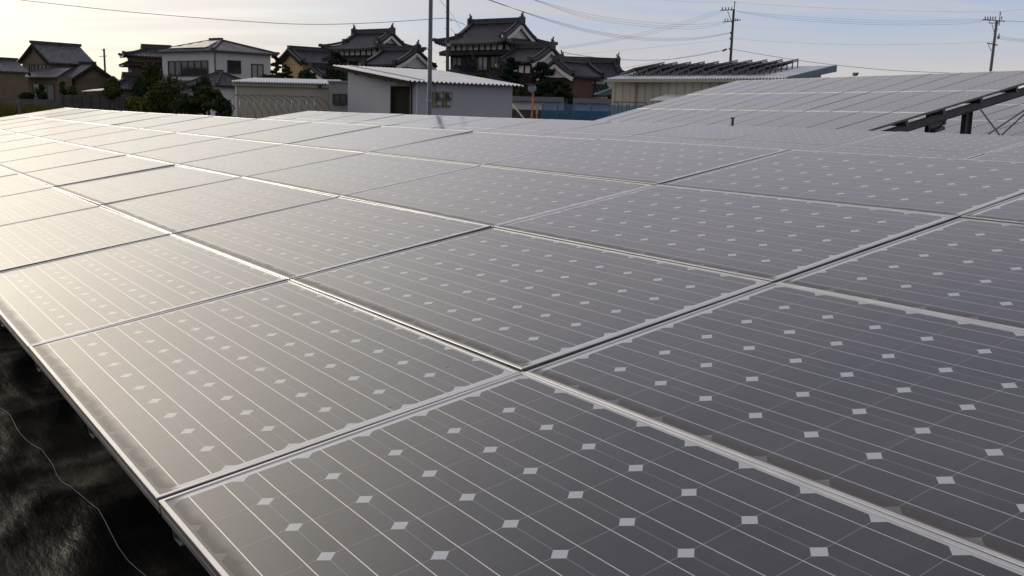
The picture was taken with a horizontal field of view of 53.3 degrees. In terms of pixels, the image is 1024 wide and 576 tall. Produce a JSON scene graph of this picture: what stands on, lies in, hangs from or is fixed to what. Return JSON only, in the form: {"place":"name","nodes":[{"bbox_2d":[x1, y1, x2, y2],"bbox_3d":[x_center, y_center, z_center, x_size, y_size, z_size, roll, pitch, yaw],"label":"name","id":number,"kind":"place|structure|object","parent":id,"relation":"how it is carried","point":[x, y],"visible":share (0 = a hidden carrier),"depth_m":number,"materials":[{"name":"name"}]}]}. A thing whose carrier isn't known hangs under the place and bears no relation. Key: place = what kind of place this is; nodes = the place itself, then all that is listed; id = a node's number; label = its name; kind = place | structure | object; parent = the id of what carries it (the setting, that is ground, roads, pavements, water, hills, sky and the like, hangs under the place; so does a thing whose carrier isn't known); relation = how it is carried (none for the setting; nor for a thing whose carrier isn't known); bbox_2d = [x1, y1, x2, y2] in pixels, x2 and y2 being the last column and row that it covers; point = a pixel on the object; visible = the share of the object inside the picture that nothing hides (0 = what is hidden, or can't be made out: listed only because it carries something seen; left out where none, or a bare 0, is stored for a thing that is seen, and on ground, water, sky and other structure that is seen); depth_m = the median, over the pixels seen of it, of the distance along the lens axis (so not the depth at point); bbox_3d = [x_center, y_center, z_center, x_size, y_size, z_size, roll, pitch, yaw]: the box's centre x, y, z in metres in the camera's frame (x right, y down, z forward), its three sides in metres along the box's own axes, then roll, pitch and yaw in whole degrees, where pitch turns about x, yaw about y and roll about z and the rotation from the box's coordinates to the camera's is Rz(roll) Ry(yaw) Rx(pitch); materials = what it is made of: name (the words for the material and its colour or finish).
{"place":"outdoors","nodes":[
{"label":"outdoors","id":0,"kind":"place"},
{"bbox_2d":[0,57,30,99],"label":"gabled house","id":1,"kind":"structure","parent":0,"point":[13,71],"depth_m":95.03,"materials":[{"name":"brown tile"}]},
{"bbox_2d":[17,40,112,100],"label":"gabled house","id":2,"kind":"structure","parent":0,"point":[51,66],"depth_m":100.79,"materials":[{"name":"grey tile"}]},
{"bbox_2d":[189,85,223,115],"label":"tree","id":3,"kind":"object","parent":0,"point":[201,98],"depth_m":52.70,"materials":[{"name":"green plant"}]},
{"bbox_2d":[152,38,279,116],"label":"hipped house","id":4,"kind":"structure","parent":0,"point":[221,63],"depth_m":95.12,"materials":[{"name":"grey tile"}]},
{"bbox_2d":[167,60,208,76],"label":"window","id":5,"kind":"structure","parent":4,"relation":"in","point":[196,67],"depth_m":95.45,"materials":[{"name":"grey glass"}]},
{"bbox_2d":[275,45,329,83],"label":"gabled house","id":6,"kind":"structure","parent":0,"point":[296,59],"depth_m":91.50,"materials":[{"name":"tile"}]},
{"bbox_2d":[333,65,523,117],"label":"white shed","id":7,"kind":"structure","parent":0,"point":[385,90],"depth_m":32.69,"materials":[{"name":"metal"}]},
{"bbox_2d":[390,85,411,114],"bbox_3d":[-3.473,-5.240,31.885,0.058,2.171,1.226,-6,12,-37],"label":"door","id":8,"kind":"structure","parent":7,"relation":"in","point":[400,95],"depth_m":31.77,"materials":[{"name":"metal"}]},
{"bbox_2d":[0,0,1023,88],"label":"sky","id":9,"kind":"structure","parent":0,"point":[881,45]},
{"label":"ground","id":10,"kind":"structure","parent":0,"visible":0},
{"bbox_2d":[0,320,184,546],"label":"mounting rack","id":11,"kind":"object","parent":10,"relation":"on","point":[179,541],"visible":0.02,"depth_m":3.25,"materials":[{"name":"metal"}]},
{"bbox_2d":[0,174,50,196],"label":"solar panel","id":12,"kind":"object","parent":11,"relation":"on","point":[14,184],"visible":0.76,"depth_m":8.59,"materials":[{"name":"grey glass"}]},
{"bbox_2d":[0,137,57,150],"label":"solar panel","id":13,"kind":"object","parent":11,"relation":"on","point":[20,143],"visible":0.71,"depth_m":13.21,"materials":[{"name":"grey glass"}]},
{"bbox_2d":[2,120,82,132],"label":"solar panel","id":14,"kind":"object","parent":11,"relation":"on","point":[39,126],"visible":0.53,"depth_m":16.42,"materials":[{"name":"grey glass"}]},
{"bbox_2d":[0,141,86,161],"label":"solar panel","id":15,"kind":"object","parent":11,"relation":"on","point":[31,151],"visible":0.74,"depth_m":11.79,"materials":[{"name":"grey glass"}]},
{"bbox_2d":[0,187,98,224],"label":"solar panel","id":16,"kind":"object","parent":11,"relation":"on","point":[30,205],"visible":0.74,"depth_m":7.20,"materials":[{"name":"grey glass"}]},
{"bbox_2d":[0,147,125,173],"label":"solar panel","id":17,"kind":"object","parent":11,"relation":"on","point":[52,160],"visible":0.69,"depth_m":10.40,"materials":[{"name":"grey glass"}]},
{"bbox_2d":[20,122,106,136],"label":"solar panel","id":18,"kind":"object","parent":11,"relation":"on","point":[59,129],"visible":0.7,"depth_m":15.01,"materials":[{"name":"grey glass"}]},
{"bbox_2d":[0,206,170,271],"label":"solar panel","id":19,"kind":"object","parent":11,"relation":"on","point":[47,238],"visible":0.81,"depth_m":5.77,"materials":[{"name":"grey glass"}]},
{"bbox_2d":[39,125,137,140],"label":"solar panel","id":20,"kind":"object","parent":11,"relation":"on","point":[83,133],"visible":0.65,"depth_m":13.65,"materials":[{"name":"grey glass"}]},
{"bbox_2d":[19,155,174,186],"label":"solar panel","id":21,"kind":"object","parent":11,"relation":"on","point":[87,171],"visible":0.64,"depth_m":9.01,"materials":[{"name":"grey glass"}]},
{"bbox_2d":[67,111,146,121],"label":"solar panel","id":22,"kind":"object","parent":11,"relation":"on","point":[104,116],"visible":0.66,"depth_m":16.90,"materials":[{"name":"grey glass"}]},
{"bbox_2d":[61,128,175,146],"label":"solar panel","id":23,"kind":"object","parent":11,"relation":"on","point":[114,137],"visible":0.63,"depth_m":12.28,"materials":[{"name":"grey glass"}]},
{"bbox_2d":[86,112,174,124],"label":"solar panel","id":24,"kind":"object","parent":11,"relation":"on","point":[126,119],"visible":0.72,"depth_m":15.51,"materials":[{"name":"grey glass"}]},
{"bbox_2d":[0,234,287,356],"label":"solar panel","id":25,"kind":"object","parent":11,"relation":"on","point":[61,298],"visible":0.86,"depth_m":4.36,"materials":[{"name":"grey glass"}]},
{"bbox_2d":[54,165,238,205],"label":"solar panel","id":26,"kind":"object","parent":11,"relation":"on","point":[111,189],"visible":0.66,"depth_m":7.66,"materials":[{"name":"grey glass"}]},
{"bbox_2d":[91,132,222,154],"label":"solar panel","id":27,"kind":"object","parent":11,"relation":"on","point":[150,143],"visible":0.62,"depth_m":10.93,"materials":[{"name":"grey glass"}]},
{"bbox_2d":[113,114,209,127],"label":"solar panel","id":28,"kind":"object","parent":11,"relation":"on","point":[159,120],"visible":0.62,"depth_m":14.16,"materials":[{"name":"grey glass"}]},
{"bbox_2d":[143,116,253,131],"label":"solar panel","id":29,"kind":"object","parent":11,"relation":"on","point":[199,123],"visible":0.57,"depth_m":12.81,"materials":[{"name":"grey glass"}]},
{"bbox_2d":[127,137,279,164],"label":"solar panel","id":30,"kind":"object","parent":11,"relation":"on","point":[183,153],"visible":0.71,"depth_m":9.56,"materials":[{"name":"grey glass"}]},
{"bbox_2d":[101,177,337,233],"bbox_3d":[-1.879,-0.525,6.401,0.984,0.040,1.647,-17,18,-31],"label":"solar panel","id":31,"kind":"object","parent":11,"relation":"on","point":[192,208],"visible":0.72,"depth_m":6.29,"materials":[{"name":"grey glass"}]},
{"bbox_2d":[178,119,306,136],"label":"solar panel","id":32,"kind":"object","parent":11,"relation":"on","point":[240,128],"visible":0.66,"depth_m":11.43,"materials":[{"name":"grey glass"}]},
{"bbox_2d":[176,144,362,176],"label":"solar panel","id":33,"kind":"object","parent":11,"relation":"on","point":[261,160],"visible":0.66,"depth_m":8.19,"materials":[{"name":"grey glass"}]},
{"bbox_2d":[29,280,519,513],"bbox_3d":[-0.838,0.235,3.186,0.984,0.041,1.647,-16,18,-31],"label":"solar panel","id":34,"kind":"object","parent":11,"relation":"on","point":[166,404],"visible":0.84,"depth_m":2.96,"materials":[{"name":"grey glass"}]},
{"bbox_2d":[225,122,378,143],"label":"solar panel","id":35,"kind":"object","parent":11,"relation":"on","point":[297,133],"visible":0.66,"depth_m":10.06,"materials":[{"name":"grey glass"}]},
{"bbox_2d":[172,197,491,279],"bbox_3d":[-0.953,-0.266,5.048,0.984,0.041,1.647,-17,18,-31],"label":"solar panel","id":36,"kind":"object","parent":11,"relation":"on","point":[305,239],"visible":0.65,"depth_m":4.90,"materials":[{"name":"grey glass"}]},
{"bbox_2d":[244,153,478,196],"bbox_3d":[-1.067,-0.769,6.909,0.984,0.041,1.647,-17,18,-31],"label":"solar panel","id":37,"kind":"object","parent":11,"relation":"on","point":[338,177],"visible":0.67,"depth_m":6.81,"materials":[{"name":"grey glass"}]},
{"bbox_2d":[288,126,472,152],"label":"solar panel","id":38,"kind":"object","parent":11,"relation":"on","point":[372,139],"visible":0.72,"depth_m":8.69,"materials":[{"name":"grey glass"}]},
{"bbox_2d":[366,132,595,165],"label":"solar panel","id":39,"kind":"object","parent":11,"relation":"on","point":[477,148],"visible":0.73,"depth_m":7.34,"materials":[{"name":"grey glass"}]},
{"bbox_2d":[340,165,651,227],"bbox_3d":[-0.142,-0.510,5.556,0.984,0.040,1.647,-16,18,-31],"label":"solar panel","id":40,"kind":"object","parent":11,"relation":"on","point":[490,195],"visible":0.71,"depth_m":5.44,"materials":[{"name":"grey glass"}]},
{"bbox_2d":[290,228,771,371],"bbox_3d":[-0.027,-0.008,3.694,0.984,0.040,1.647,-16,18,-31],"label":"solar panel","id":41,"kind":"object","parent":11,"relation":"on","point":[520,302],"visible":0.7,"depth_m":3.49,"materials":[{"name":"grey glass"}]},
{"bbox_2d":[159,371,1023,575],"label":"solar panel","id":42,"kind":"object","parent":11,"relation":"on","point":[522,473],"visible":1,"depth_m":2.02,"materials":[{"name":"grey glass"}]},
{"bbox_2d":[482,138,787,184],"bbox_3d":[0.669,-0.754,6.064,0.984,0.041,1.647,-17,18,-31],"label":"solar panel","id":43,"kind":"object","parent":11,"relation":"on","point":[647,162],"visible":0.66,"depth_m":5.94,"materials":[{"name":"grey glass"}]},
{"bbox_2d":[494,184,955,282],"bbox_3d":[0.784,-0.253,4.202,0.984,0.040,1.647,-17,18,-31],"label":"solar panel","id":44,"kind":"object","parent":11,"relation":"on","point":[771,239],"visible":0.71,"depth_m":4.02,"materials":[{"name":"grey glass"}]},
{"bbox_2d":[526,282,1023,567],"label":"solar panel","id":45,"kind":"object","parent":11,"relation":"on","point":[912,417],"visible":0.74,"depth_m":2.37,"materials":[{"name":"grey glass"}]},
{"bbox_2d":[660,150,1023,218],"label":"solar panel","id":46,"kind":"object","parent":11,"relation":"on","point":[957,188],"visible":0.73,"depth_m":4.61,"materials":[{"name":"grey glass"}]},
{"bbox_2d":[777,218,1023,330],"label":"solar panel","id":47,"kind":"object","parent":11,"relation":"on","point":[967,269],"visible":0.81,"depth_m":3.18,"materials":[{"name":"grey glass"}]},
{"bbox_2d":[960,194,1023,224],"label":"solar panel","id":48,"kind":"object","parent":11,"relation":"on","point":[1011,210],"visible":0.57,"depth_m":3.77,"materials":[{"name":"grey glass"}]},
{"bbox_2d":[0,100,192,116],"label":"field grass","id":49,"kind":"structure","parent":10,"relation":"on","point":[8,109],"depth_m":31.46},
{"bbox_2d":[60,94,149,112],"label":"board fence","id":50,"kind":"object","parent":10,"relation":"on","point":[98,102],"visible":0.36,"depth_m":75.04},
{"bbox_2d":[0,322,210,575],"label":"weed sheet","id":51,"kind":"object","parent":10,"relation":"on","point":[51,524],"visible":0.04,"depth_m":3.68,"materials":[{"name":"fabric"}]},
{"bbox_2d":[102,76,124,110],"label":"tree","id":52,"kind":"object","parent":10,"relation":"on","point":[112,90],"visible":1,"depth_m":72.43,"materials":[{"name":"green plant"}]},
{"bbox_2d":[99,44,171,95],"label":"tiled house","id":53,"kind":"structure","parent":10,"relation":"on","point":[142,55],"depth_m":99.74,"materials":[{"name":"tile"}]},
{"bbox_2d":[123,95,151,111],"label":"shrub","id":54,"kind":"object","parent":10,"relation":"on","point":[135,103],"visible":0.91,"depth_m":56.86,"materials":[{"name":"green plant"}]},
{"bbox_2d":[140,62,165,110],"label":"garden tree","id":55,"kind":"object","parent":10,"relation":"on","point":[152,73],"visible":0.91,"depth_m":74.17,"materials":[{"name":"green plant"}]},
{"bbox_2d":[144,74,185,113],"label":"garden tree","id":56,"kind":"object","parent":10,"relation":"on","point":[161,93],"visible":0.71,"depth_m":62.38,"materials":[{"name":"green plant"}]},
{"bbox_2d":[168,92,203,114],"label":"shrub","id":57,"kind":"object","parent":10,"relation":"on","point":[182,104],"visible":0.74,"depth_m":53.72,"materials":[{"name":"green plant"}]},
{"bbox_2d":[211,95,234,116],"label":"shrub","id":58,"kind":"object","parent":10,"relation":"on","point":[221,105],"visible":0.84,"depth_m":47.07,"materials":[{"name":"green plant"}]},
{"bbox_2d":[318,23,437,69],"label":"tiled house","id":59,"kind":"structure","parent":10,"relation":"on","point":[386,47],"depth_m":77.69,"materials":[{"name":"tile"}]},
{"bbox_2d":[427,0,432,114],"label":"steel pole","id":60,"kind":"object","parent":10,"relation":"on","point":[429,49],"visible":0.62,"depth_m":29.07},
{"bbox_2d":[499,57,522,83],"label":"pine tree","id":61,"kind":"object","parent":10,"relation":"on","point":[509,75],"visible":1,"depth_m":64.16,"materials":[{"name":"green plant"}]},
{"bbox_2d":[432,12,605,109],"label":"tiled house","id":62,"kind":"structure","parent":10,"relation":"on","point":[491,44],"depth_m":72.86,"materials":[{"name":"tile"}]},
{"bbox_2d":[527,61,554,96],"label":"pine tree","id":63,"kind":"object","parent":10,"relation":"on","point":[542,84],"visible":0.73,"depth_m":58.38,"materials":[{"name":"green plant"}]},
{"bbox_2d":[541,78,577,103],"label":"pine tree","id":64,"kind":"object","parent":10,"relation":"on","point":[563,89],"visible":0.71,"depth_m":56.65,"materials":[{"name":"green plant"}]},
{"bbox_2d":[560,50,630,98],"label":"tiled wing","id":65,"kind":"structure","parent":10,"relation":"on","point":[610,67],"depth_m":69.72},
{"bbox_2d":[594,65,836,105],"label":"cream factory","id":66,"kind":"structure","parent":10,"relation":"on","point":[641,87],"depth_m":46.80,"materials":[{"name":"metal"}]},
{"bbox_2d":[882,87,1023,134],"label":"mounting rack","id":67,"kind":"object","parent":10,"relation":"on","point":[934,122],"visible":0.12,"depth_m":19.20,"materials":[{"name":"metal"}]},
{"bbox_2d":[718,93,793,109],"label":"solar panel","id":68,"kind":"object","parent":67,"relation":"on","point":[742,105],"visible":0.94,"depth_m":25.54,"materials":[{"name":"grey glass"}]},
{"bbox_2d":[730,111,803,126],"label":"solar panel","id":69,"kind":"object","parent":67,"relation":"on","point":[765,118],"visible":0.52,"depth_m":22.47,"materials":[{"name":"grey glass"}]},
{"bbox_2d":[739,93,815,109],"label":"solar panel","id":70,"kind":"object","parent":67,"relation":"on","point":[777,101],"visible":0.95,"depth_m":24.63,"materials":[{"name":"grey glass"}]},
{"bbox_2d":[753,111,830,126],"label":"solar panel","id":71,"kind":"object","parent":67,"relation":"on","point":[790,119],"visible":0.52,"depth_m":21.60,"materials":[{"name":"grey glass"}]},
{"bbox_2d":[761,92,842,110],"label":"solar panel","id":72,"kind":"object","parent":67,"relation":"on","point":[799,101],"visible":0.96,"depth_m":23.73,"materials":[{"name":"grey glass"}]},
{"bbox_2d":[778,111,858,127],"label":"solar panel","id":73,"kind":"object","parent":67,"relation":"on","point":[819,119],"visible":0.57,"depth_m":20.70,"materials":[{"name":"grey glass"}]},
{"bbox_2d":[782,92,868,110],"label":"solar panel","id":74,"kind":"object","parent":67,"relation":"on","point":[824,101],"visible":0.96,"depth_m":22.84,"materials":[{"name":"grey glass"}]},
{"bbox_2d":[798,76,874,92],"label":"solar panel","id":75,"kind":"object","parent":67,"relation":"on","point":[836,84],"visible":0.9,"depth_m":25.08,"materials":[{"name":"grey glass"}]},
{"bbox_2d":[808,112,891,128],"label":"solar panel","id":76,"kind":"object","parent":67,"relation":"on","point":[855,118],"visible":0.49,"depth_m":19.80,"materials":[{"name":"grey glass"}]},
{"bbox_2d":[807,91,897,110],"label":"solar panel","id":77,"kind":"object","parent":67,"relation":"on","point":[851,101],"visible":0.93,"depth_m":21.96,"materials":[{"name":"grey glass"}]},
{"bbox_2d":[820,75,900,92],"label":"solar panel","id":78,"kind":"object","parent":67,"relation":"on","point":[861,83],"visible":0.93,"depth_m":24.20,"materials":[{"name":"grey glass"}]},
{"bbox_2d":[837,112,925,130],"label":"solar panel","id":79,"kind":"object","parent":67,"relation":"on","point":[882,121],"visible":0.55,"depth_m":18.85,"materials":[{"name":"grey glass"}]},
{"bbox_2d":[835,91,928,111],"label":"solar panel","id":80,"kind":"object","parent":67,"relation":"on","point":[879,101],"visible":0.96,"depth_m":21.09,"materials":[{"name":"grey glass"}]},
{"bbox_2d":[847,74,929,91],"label":"solar panel","id":81,"kind":"object","parent":67,"relation":"on","point":[887,83],"visible":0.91,"depth_m":23.29,"materials":[{"name":"grey glass"}]},
{"bbox_2d":[862,91,960,111],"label":"solar panel","id":82,"kind":"object","parent":67,"relation":"on","point":[911,101],"visible":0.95,"depth_m":20.19,"materials":[{"name":"grey glass"}]},
{"bbox_2d":[872,73,959,91],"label":"solar panel","id":83,"kind":"object","parent":67,"relation":"on","point":[902,86],"visible":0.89,"depth_m":22.40,"materials":[{"name":"grey glass"}]},
{"bbox_2d":[895,90,999,114],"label":"solar panel","id":84,"kind":"object","parent":67,"relation":"on","point":[945,102],"visible":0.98,"depth_m":19.23,"materials":[{"name":"grey glass"}]},
{"bbox_2d":[903,71,994,90],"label":"solar panel","id":85,"kind":"object","parent":67,"relation":"on","point":[947,81],"visible":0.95,"depth_m":21.51,"materials":[{"name":"grey glass"}]},
{"bbox_2d":[932,70,1023,90],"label":"solar panel","id":86,"kind":"object","parent":67,"relation":"on","point":[979,80],"visible":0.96,"depth_m":20.64,"materials":[{"name":"grey glass"}]},
{"bbox_2d":[964,73,1023,91],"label":"solar panel","id":87,"kind":"object","parent":67,"relation":"on","point":[1008,83],"visible":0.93,"depth_m":19.72,"materials":[{"name":"grey glass"}]},
{"label":"weed sheet","id":88,"kind":"structure","parent":10,"relation":"on","visible":0},
{"bbox_2d":[231,77,341,118],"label":"cream store","id":89,"kind":"structure","parent":88,"relation":"on","point":[255,87],"depth_m":36.42,"materials":[{"name":"white paint"}]},
{"bbox_2d":[327,80,347,111],"bbox_3d":[-5.838,-6.269,36.977,1.110,2.338,3.140,1,10,0],"label":"grey annex","id":90,"kind":"object","parent":88,"relation":"on","point":[338,96],"visible":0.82,"depth_m":35.38,"materials":[{"name":"paint"}]},
{"bbox_2d":[512,96,563,118],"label":"plaster wall","id":91,"kind":"structure","parent":88,"relation":"on","point":[522,102],"depth_m":46.22,"materials":[{"name":"paint"}]},
{"bbox_2d":[542,102,643,120],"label":"net fence","id":92,"kind":"object","parent":88,"relation":"on","point":[585,112],"visible":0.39,"depth_m":40.36,"materials":[{"name":"fabric"}]},
{"bbox_3d":[-0.065,-1.416,14.545,3.791,1.225,23.040,-16,18,-31],"label":"mounting rack","id":93,"kind":"object","parent":88,"relation":"on","visible":0},
{"bbox_2d":[361,114,439,123],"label":"solar panel","id":94,"kind":"object","parent":93,"relation":"on","point":[403,118],"visible":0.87,"depth_m":19.88,"materials":[{"name":"grey glass"}]},
{"bbox_2d":[400,116,491,125],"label":"solar panel","id":95,"kind":"object","parent":93,"relation":"on","point":[445,120],"visible":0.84,"depth_m":18.51,"materials":[{"name":"grey glass"}]},
{"bbox_2d":[448,117,545,127],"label":"solar panel","id":96,"kind":"object","parent":93,"relation":"on","point":[492,122],"visible":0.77,"depth_m":17.16,"materials":[{"name":"grey glass"}]},
{"bbox_2d":[498,119,610,131],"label":"solar panel","id":97,"kind":"object","parent":93,"relation":"on","point":[556,125],"visible":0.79,"depth_m":15.79,"materials":[{"name":"grey glass"}]},
{"bbox_2d":[541,132,632,138],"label":"solar panel","id":98,"kind":"object","parent":93,"relation":"on","point":[584,135],"visible":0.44,"depth_m":14.10,"materials":[{"name":"grey glass"}]},
{"bbox_2d":[560,122,687,135],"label":"solar panel","id":99,"kind":"object","parent":93,"relation":"on","point":[624,128],"visible":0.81,"depth_m":14.44,"materials":[{"name":"grey glass"}]},
{"bbox_2d":[620,136,723,144],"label":"solar panel","id":100,"kind":"object","parent":93,"relation":"on","point":[673,140],"visible":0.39,"depth_m":12.75,"materials":[{"name":"grey glass"}]},
{"bbox_2d":[634,124,777,139],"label":"solar panel","id":101,"kind":"object","parent":93,"relation":"on","point":[709,132],"visible":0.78,"depth_m":13.07,"materials":[{"name":"grey glass"}]},
{"bbox_2d":[706,140,837,150],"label":"solar panel","id":102,"kind":"object","parent":93,"relation":"on","point":[775,145],"visible":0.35,"depth_m":11.38,"materials":[{"name":"grey glass"}]},
{"bbox_2d":[729,127,892,145],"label":"solar panel","id":103,"kind":"object","parent":93,"relation":"on","point":[826,137],"visible":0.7,"depth_m":11.73,"materials":[{"name":"grey glass"}]},
{"bbox_2d":[822,146,982,158],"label":"solar panel","id":104,"kind":"object","parent":93,"relation":"on","point":[919,153],"visible":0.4,"depth_m":10.03,"materials":[{"name":"grey glass"}]},
{"bbox_2d":[841,131,1023,153],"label":"solar panel","id":105,"kind":"object","parent":93,"relation":"on","point":[964,143],"visible":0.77,"depth_m":10.38,"materials":[{"name":"grey glass"}]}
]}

